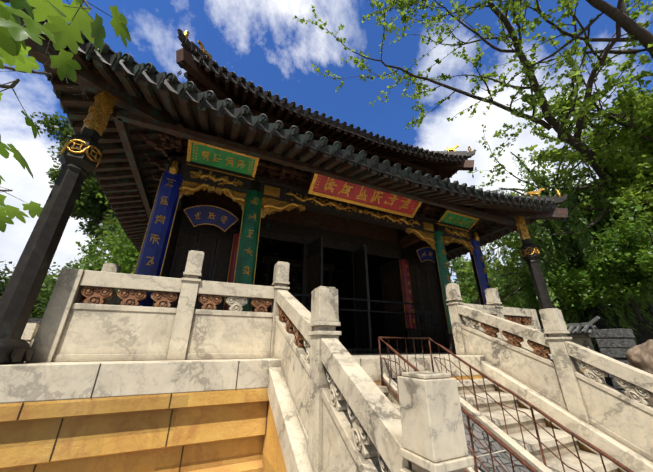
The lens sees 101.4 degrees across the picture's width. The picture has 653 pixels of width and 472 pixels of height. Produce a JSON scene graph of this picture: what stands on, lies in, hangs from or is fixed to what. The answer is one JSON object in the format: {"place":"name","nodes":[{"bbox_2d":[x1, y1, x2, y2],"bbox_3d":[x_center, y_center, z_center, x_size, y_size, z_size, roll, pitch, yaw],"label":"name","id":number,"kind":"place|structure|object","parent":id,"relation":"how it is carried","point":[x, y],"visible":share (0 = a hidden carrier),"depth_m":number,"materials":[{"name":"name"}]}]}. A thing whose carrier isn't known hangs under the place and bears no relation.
{"place":"outdoors","nodes":[
{"label":"outdoors","id":0,"kind":"place"},
{"bbox_2d":[0,0,130,232],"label":"tree leaves","id":1,"kind":"object","parent":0,"point":[15,34],"depth_m":2.21,"materials":[{"name":"green plant"}]},
{"bbox_2d":[30,112,122,264],"bbox_3d":[-16.157,-1.474,19.096,8.705,22.196,8.034,10,-24,-23],"label":"tall tree","id":2,"kind":"object","parent":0,"point":[87,205],"depth_m":17.41,"materials":[{"name":"green plant"}]},
{"bbox_2d":[0,127,552,364],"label":"temple corner posts","id":3,"kind":"object","parent":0,"point":[18,299],"visible":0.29,"depth_m":2.40,"materials":[{"name":"black wood"}]},
{"bbox_2d":[257,166,306,185],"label":"ornaments","id":4,"kind":"object","parent":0,"point":[265,174],"depth_m":5.94},
{"bbox_2d":[195,225,372,312],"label":"interior wall","id":5,"kind":"structure","parent":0,"point":[339,259],"depth_m":9.47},
{"bbox_2d":[21,20,567,272],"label":"roof eaves","id":6,"kind":"object","parent":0,"point":[125,169],"visible":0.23,"depth_m":3.97,"materials":[{"name":"brown wood"}]},
{"bbox_2d":[256,255,334,301],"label":"temple interior carvings","id":7,"kind":"object","parent":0,"point":[294,284],"visible":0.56,"depth_m":7.74,"materials":[{"name":"black wood"}]},
{"bbox_2d":[172,232,439,311],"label":"door panels","id":8,"kind":"object","parent":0,"point":[316,280],"visible":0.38,"depth_m":5.25,"materials":[{"name":"black wood"}]},
{"bbox_2d":[143,123,487,281],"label":"temple brackets","id":9,"kind":"object","parent":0,"point":[169,146],"visible":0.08,"depth_m":5.64,"materials":[{"name":"gold metal"}]},
{"bbox_2d":[153,155,483,353],"bbox_3d":[-0.691,1.272,7.451,6.510,3.600,6.510,10,-24,-23],"label":"temple woodwork","id":10,"kind":"object","parent":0,"point":[364,282],"visible":0.35,"depth_m":5.64,"materials":[{"name":"black wood"}]},
{"bbox_2d":[176,48,473,179],"bbox_3d":[-0.691,-1.739,8.698,6.944,1.702,6.944,10,-24,-23],"label":"roof underside","id":11,"kind":"object","parent":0,"point":[202,78],"visible":0.25,"depth_m":5.67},
{"bbox_2d":[0,0,652,304],"label":"sky","id":12,"kind":"structure","parent":0,"point":[260,41],"materials":[{"name":"blue"}]},
{"bbox_2d":[390,377,530,471],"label":"stone ramp","id":13,"kind":"structure","parent":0,"point":[503,459],"depth_m":2.31,"materials":[{"name":"grey stone"}]},
{"bbox_2d":[380,371,551,471],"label":"stair ramp borders","id":14,"kind":"object","parent":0,"point":[520,451],"visible":0.02,"depth_m":2.56,"materials":[{"name":"white stone"}]},
{"bbox_2d":[377,375,617,471],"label":"stair risers","id":15,"kind":"object","parent":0,"point":[528,425],"visible":0.04,"depth_m":2.98,"materials":[{"name":"white stone"}]},
{"bbox_2d":[352,354,619,471],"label":"stair treads","id":16,"kind":"object","parent":15,"relation":"on","point":[590,460],"visible":0.33,"depth_m":2.77,"materials":[{"name":"white stone"}]},
{"bbox_2d":[378,337,633,471],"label":"stairs iron handrails","id":17,"kind":"object","parent":16,"relation":"on","point":[522,460],"visible":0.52,"depth_m":2.33,"materials":[{"name":"brown metal"}]},
{"bbox_2d":[518,256,599,321],"bbox_3d":[7.103,1.709,8.200,2.513,1.965,1.969,10,-24,-23],"label":"tree","id":18,"kind":"object","parent":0,"point":[562,293],"depth_m":7.66,"materials":[{"name":"green plant"}]},
{"bbox_2d":[481,143,652,350],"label":"tree","id":19,"kind":"object","parent":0,"point":[582,241],"depth_m":8.36,"materials":[{"name":"green plant"}]},
{"bbox_2d":[555,210,652,319],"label":"tree","id":20,"kind":"object","parent":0,"point":[602,265],"depth_m":6.59,"materials":[{"name":"green plant"}]},
{"bbox_2d":[592,328,635,391],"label":"grey pier blocks","id":21,"kind":"structure","parent":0,"point":[619,347],"depth_m":5.80,"materials":[{"name":"grey stone"}]},
{"bbox_2d":[577,162,651,300],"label":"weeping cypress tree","id":22,"kind":"object","parent":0,"point":[593,195],"depth_m":12.09,"materials":[{"name":"green plant"}]},
{"bbox_2d":[589,194,652,303],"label":"tree","id":23,"kind":"object","parent":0,"point":[617,289],"depth_m":6.20,"materials":[{"name":"green plant"}]},
{"label":"ground","id":24,"kind":"structure","parent":0,"visible":0},
{"bbox_2d":[0,260,15,298],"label":"tree","id":25,"kind":"object","parent":24,"relation":"on","point":[4,273],"depth_m":19.97,"materials":[{"name":"green plant"}]},
{"bbox_2d":[0,276,43,317],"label":"bush","id":26,"kind":"object","parent":24,"relation":"on","point":[3,287],"depth_m":19.75,"materials":[{"name":"green plant"}]},
{"bbox_2d":[21,323,39,346],"bbox_3d":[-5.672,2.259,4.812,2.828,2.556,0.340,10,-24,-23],"label":"stone post","id":27,"kind":"object","parent":24,"relation":"on","point":[29,332],"visible":0.02,"depth_m":4.98,"materials":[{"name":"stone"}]},
{"bbox_2d":[27,318,41,323],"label":"rubble wall","id":28,"kind":"structure","parent":24,"relation":"on","point":[34,320],"depth_m":9.82,"materials":[{"name":"grey stone"}]},
{"bbox_2d":[30,262,60,317],"bbox_3d":[-23.987,7.010,22.172,8.112,8.874,8.904,10,-24,-23],"label":"tree","id":29,"kind":"object","parent":24,"relation":"on","point":[40,313],"depth_m":20.36,"materials":[{"name":"green plant"}]},
{"bbox_2d":[34,222,134,308],"bbox_3d":[-9.632,2.812,14.731,8.858,8.937,9.107,10,-24,-23],"label":"bright tree","id":30,"kind":"object","parent":24,"relation":"on","point":[92,258],"depth_m":12.07,"materials":[{"name":"green plant"}]},
{"bbox_2d":[95,193,285,292],"bbox_3d":[-6.055,0.892,11.458,7.896,9.980,10.765,10,-24,-23],"label":"bright tree","id":31,"kind":"object","parent":24,"relation":"on","point":[130,258],"depth_m":10.36,"materials":[{"name":"green plant"}]},
{"bbox_2d":[0,353,583,471],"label":"platform base","id":32,"kind":"object","parent":24,"relation":"on","point":[118,420],"visible":0.33,"depth_m":2.23,"materials":[{"name":"stone"}]},
{"bbox_2d":[16,357,446,471],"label":"platform joints","id":33,"kind":"object","parent":32,"relation":"attached to","point":[168,407],"visible":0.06,"depth_m":2.23,"materials":[{"name":"brown"}]},
{"bbox_2d":[60,30,561,332],"bbox_3d":[-0.691,0.371,7.824,8.988,4.851,8.988,10,-24,-23],"label":"temple gilt","id":34,"kind":"object","parent":32,"relation":"on","point":[100,110],"visible":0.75,"depth_m":4.39,"materials":[{"name":"gold metal"}]},
{"bbox_2d":[17,6,567,258],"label":"roof tiles","id":35,"kind":"object","parent":34,"relation":"attached to","point":[127,69],"visible":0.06,"depth_m":3.36,"materials":[{"name":"grey tile"}]},
{"bbox_2d":[39,21,568,261],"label":"roof tile ends","id":36,"kind":"object","parent":35,"relation":"attached to","point":[171,77],"visible":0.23,"depth_m":3.51,"materials":[{"name":"grey ceramic"}]},
{"bbox_2d":[135,171,489,306],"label":"blue couplet boards","id":37,"kind":"object","parent":34,"relation":"attached to","point":[156,250],"visible":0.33,"depth_m":3.63,"materials":[{"name":"blue wood"}]},
{"bbox_2d":[224,233,415,328],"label":"red couplet boards","id":38,"kind":"object","parent":34,"relation":"attached to","point":[407,288],"visible":0.5,"depth_m":6.09,"materials":[{"name":"wood"}]},
{"bbox_2d":[177,29,475,177],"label":"roof tiles","id":39,"kind":"object","parent":34,"relation":"attached to","point":[187,45],"visible":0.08,"depth_m":5.06,"materials":[{"name":"grey tile"}]},
{"bbox_2d":[177,49,473,177],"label":"roof tile ends","id":40,"kind":"object","parent":39,"relation":"attached to","point":[256,90],"visible":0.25,"depth_m":5.30,"materials":[{"name":"grey ceramic"}]},
{"bbox_2d":[190,142,475,227],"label":"green temple plaques","id":41,"kind":"object","parent":34,"relation":"attached to","point":[222,163],"visible":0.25,"depth_m":4.05,"materials":[{"name":"green wood"}]},
{"bbox_2d":[234,190,452,333],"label":"green couplet boards","id":42,"kind":"object","parent":34,"relation":"attached to","point":[244,258],"visible":0.54,"depth_m":4.01,"materials":[{"name":"green wood"}]},
{"bbox_2d":[269,293,428,352],"bbox_3d":[0.370,1.593,4.808,3.675,0.945,0.030,10,-24,-23],"label":"iron doorway fence","id":43,"kind":"object","parent":34,"relation":"attached to","point":[383,312],"visible":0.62,"depth_m":5.10,"materials":[{"name":"black"}]},
{"bbox_2d":[307,174,418,214],"bbox_3d":[0.796,-0.771,4.909,2.280,0.323,0.433,10,-24,-23],"label":"red plaque","id":44,"kind":"object","parent":34,"relation":"attached to","point":[355,190],"visible":0.36,"depth_m":4.85,"materials":[{"name":"red wood"}]},
{"bbox_2d":[25,250,652,471],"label":"marble balustrade","id":45,"kind":"object","parent":32,"relation":"on","point":[351,417],"visible":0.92,"depth_m":2.57,"materials":[{"name":"white stone"}]},
{"bbox_2d":[79,286,550,358],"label":"balustrade carvings","id":46,"kind":"structure","parent":45,"relation":"on","point":[100,295],"depth_m":2.87,"materials":[{"name":"brown stone"}]},
{"bbox_2d":[262,385,622,471],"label":"stair side walls","id":47,"kind":"structure","parent":24,"relation":"on","point":[272,458],"depth_m":2.41,"materials":[{"name":"stone"}]},
{"bbox_2d":[262,355,652,471],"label":"stair curbs","id":48,"kind":"structure","parent":47,"relation":"on","point":[293,444],"depth_m":2.53,"materials":[{"name":"stone"}]},
{"bbox_2d":[293,0,652,305],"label":"ginkgo tree","id":49,"kind":"object","parent":24,"relation":"on","point":[638,155],"depth_m":7.76,"materials":[{"name":"green plant"}]},
{"bbox_2d":[448,256,538,311],"bbox_3d":[9.412,3.844,14.730,7.168,8.028,7.768,10,-24,-23],"label":"round tree","id":50,"kind":"object","parent":24,"relation":"on","point":[468,280],"depth_m":15.68,"materials":[{"name":"green plant"}]},
{"bbox_2d":[567,333,605,382],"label":"wall","id":51,"kind":"structure","parent":24,"relation":"on","point":[583,340],"depth_m":6.85,"materials":[{"name":"grey stone"}]},
{"bbox_2d":[540,316,600,334],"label":"tiled roof","id":52,"kind":"structure","parent":51,"relation":"on","point":[581,328],"depth_m":6.82,"materials":[{"name":"grey tile"}]},
{"bbox_2d":[537,302,652,386],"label":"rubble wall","id":53,"kind":"structure","parent":24,"relation":"on","point":[643,334],"depth_m":7.39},
{"bbox_2d":[626,339,652,405],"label":"boulder","id":54,"kind":"object","parent":24,"relation":"on","point":[640,356],"visible":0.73,"depth_m":3.30,"materials":[{"name":"beige stone"}]}
]}

